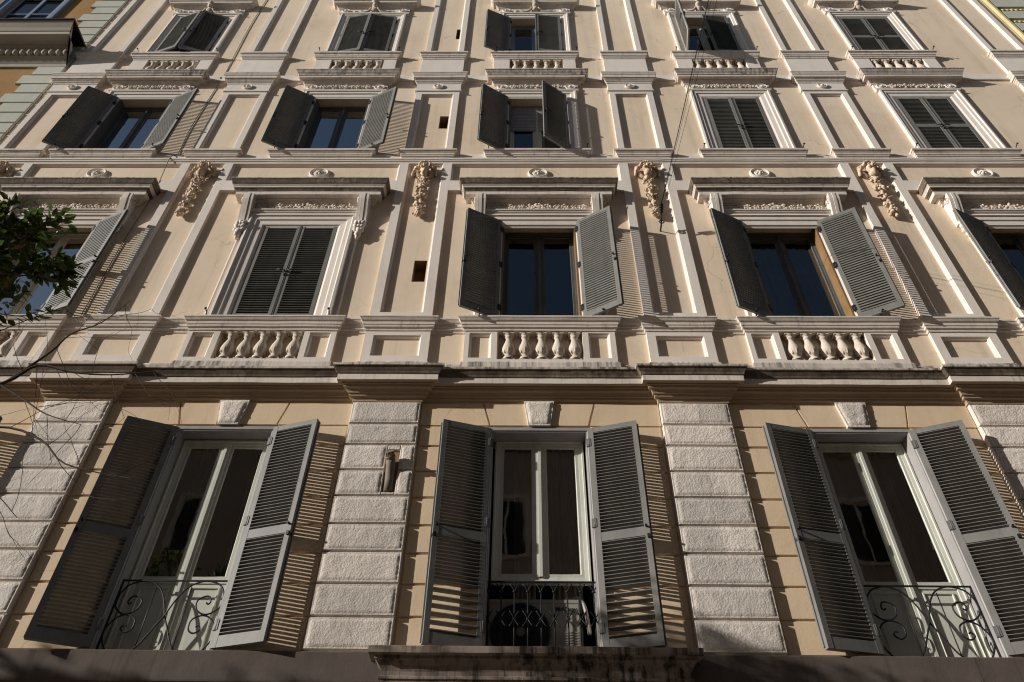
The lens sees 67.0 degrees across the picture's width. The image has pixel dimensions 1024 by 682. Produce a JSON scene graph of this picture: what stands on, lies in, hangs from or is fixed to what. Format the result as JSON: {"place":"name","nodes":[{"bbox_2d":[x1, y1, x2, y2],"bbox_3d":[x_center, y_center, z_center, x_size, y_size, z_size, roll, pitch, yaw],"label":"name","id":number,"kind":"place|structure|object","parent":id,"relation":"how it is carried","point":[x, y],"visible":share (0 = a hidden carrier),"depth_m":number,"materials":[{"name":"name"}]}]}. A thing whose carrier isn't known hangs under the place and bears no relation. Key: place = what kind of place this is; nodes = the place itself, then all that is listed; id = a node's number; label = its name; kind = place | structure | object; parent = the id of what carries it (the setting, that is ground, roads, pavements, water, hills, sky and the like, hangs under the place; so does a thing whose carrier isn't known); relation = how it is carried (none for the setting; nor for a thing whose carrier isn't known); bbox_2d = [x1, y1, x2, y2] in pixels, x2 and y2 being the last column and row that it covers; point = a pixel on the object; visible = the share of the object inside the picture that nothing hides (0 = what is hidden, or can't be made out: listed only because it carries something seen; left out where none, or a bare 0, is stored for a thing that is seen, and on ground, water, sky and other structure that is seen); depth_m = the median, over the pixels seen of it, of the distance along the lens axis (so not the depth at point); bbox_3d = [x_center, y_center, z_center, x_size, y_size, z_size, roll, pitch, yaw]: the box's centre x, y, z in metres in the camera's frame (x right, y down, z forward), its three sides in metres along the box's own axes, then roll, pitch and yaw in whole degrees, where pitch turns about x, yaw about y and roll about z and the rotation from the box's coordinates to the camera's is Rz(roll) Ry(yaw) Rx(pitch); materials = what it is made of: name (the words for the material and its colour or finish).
{"place":"outdoors","nodes":[
{"label":"outdoors","id":0,"kind":"place"},
{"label":"pavement","id":1,"kind":"structure","parent":0,"visible":0},
{"bbox_2d":[0,191,88,327],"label":"leafy tree","id":2,"kind":"object","parent":1,"relation":"on","point":[62,266],"visible":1,"depth_m":6.32,"materials":[{"name":"green plant"}]},
{"bbox_2d":[0,0,128,140],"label":"neighbour building","id":3,"kind":"structure","parent":1,"relation":"on","point":[41,41],"depth_m":15.49,"materials":[{"name":"orange paint"}]},
{"bbox_2d":[0,0,73,17],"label":"window","id":4,"kind":"structure","parent":3,"relation":"in","point":[28,8],"depth_m":17.54,"materials":[{"name":"blue paint"}]},
{"bbox_2d":[0,288,189,577],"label":"bare tree","id":5,"kind":"object","parent":1,"relation":"on","point":[22,371],"visible":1,"depth_m":5.04,"materials":[{"name":"brown plant"}]},
{"bbox_2d":[0,0,1023,681],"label":"apartment building","id":6,"kind":"structure","parent":1,"relation":"on","point":[452,346],"depth_m":9.74,"materials":[{"name":"beige paint"}]},
{"bbox_2d":[0,232,89,313],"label":"window","id":7,"kind":"structure","parent":6,"relation":"in","point":[72,243],"depth_m":11.02,"materials":[{"name":"glass"}]},
{"bbox_2d":[83,99,172,148],"bbox_3d":[-6.819,-3.735,13.808,1.004,1.950,0.235,0,-45,1],"label":"window","id":8,"kind":"structure","parent":6,"relation":"in","point":[124,128],"depth_m":13.99,"materials":[{"name":"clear glass"}]},
{"bbox_2d":[104,440,267,649],"bbox_3d":[-3.280,2.104,8.002,1.030,2.650,0.078,0,-45,1],"label":"window","id":9,"kind":"structure","parent":6,"relation":"in","point":[196,529],"depth_m":7.99,"materials":[{"name":"glass"}]},
{"bbox_2d":[166,27,224,51],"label":"window","id":10,"kind":"structure","parent":6,"relation":"in","point":[176,49],"depth_m":16.31,"materials":[{"name":"blue paint"}]},
{"bbox_2d":[237,231,330,312],"bbox_3d":[-3.158,-0.915,10.948,1.084,2.150,0.235,0,-45,1],"label":"window","id":11,"kind":"structure","parent":6,"relation":"in","point":[268,231],"depth_m":11.10,"materials":[{"name":"black glass"}]},
{"bbox_2d":[298,99,369,147],"bbox_3d":[-3.139,-3.724,13.754,1.004,1.950,0.235,0,-45,1],"label":"window","id":12,"kind":"structure","parent":6,"relation":"in","point":[325,127],"depth_m":13.96,"materials":[{"name":"blue glass"}]},
{"bbox_2d":[510,26,535,50],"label":"window","id":13,"kind":"structure","parent":6,"relation":"in","point":[523,38],"depth_m":16.55,"materials":[{"name":"blue glass"}]},
{"bbox_2d":[508,99,561,147],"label":"window","id":14,"kind":"structure","parent":6,"relation":"in","point":[525,122],"depth_m":13.83,"materials":[{"name":"paint"}]},
{"bbox_2d":[488,596,591,646],"bbox_3d":[0.268,2.855,7.517,0.994,0.731,0.324,0,-45,1],"label":"air conditioner","id":15,"kind":"object","parent":6,"relation":"attached to","point":[548,639],"visible":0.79,"depth_m":7.46,"materials":[{"name":"metal"}]},
{"bbox_2d":[500,228,581,314],"bbox_3d":[0.391,-0.905,10.897,1.084,2.150,0.235,0,-45,1],"label":"window","id":16,"kind":"structure","parent":6,"relation":"in","point":[540,272],"depth_m":11.02,"materials":[{"name":"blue glass"}]},
{"bbox_2d":[491,441,591,610],"bbox_3d":[0.302,1.902,8.409,1.000,2.000,0.407,0,-45,1],"label":"window","id":17,"kind":"structure","parent":6,"relation":"in","point":[540,532],"depth_m":8.20,"materials":[{"name":"paint"}]},
{"bbox_2d":[659,0,716,231],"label":"overhead cable","id":18,"kind":"object","parent":6,"relation":"attached to","point":[661,211],"visible":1,"depth_m":10.36,"materials":[{"name":"black metal"}]},
{"bbox_2d":[689,26,714,49],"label":"window","id":19,"kind":"structure","parent":6,"relation":"in","point":[694,33],"depth_m":16.46,"materials":[{"name":"glass"}]},
{"bbox_2d":[745,228,854,315],"bbox_3d":[3.961,-0.848,10.841,1.084,2.220,0.294,0,-45,1],"label":"window","id":20,"kind":"structure","parent":6,"relation":"in","point":[799,278],"depth_m":10.95,"materials":[{"name":"blue glass"}]},
{"bbox_2d":[818,443,992,656],"bbox_3d":[3.911,2.200,8.078,1.030,2.800,0.438,0,-45,1],"label":"window","id":21,"kind":"structure","parent":6,"relation":"in","point":[894,536],"depth_m":7.89,"materials":[{"name":"paint"}]},
{"bbox_2d":[992,234,1023,279],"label":"window","id":22,"kind":"structure","parent":6,"relation":"in","point":[1012,245],"depth_m":11.39,"materials":[{"name":"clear glass"}]},
{"bbox_2d":[982,0,1023,39],"bbox_3d":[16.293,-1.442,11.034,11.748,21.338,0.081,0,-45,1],"label":"neighbour building","id":23,"kind":"structure","parent":1,"relation":"on","point":[1010,13],"depth_m":16.76,"materials":[{"name":"yellow paint"}]}
]}

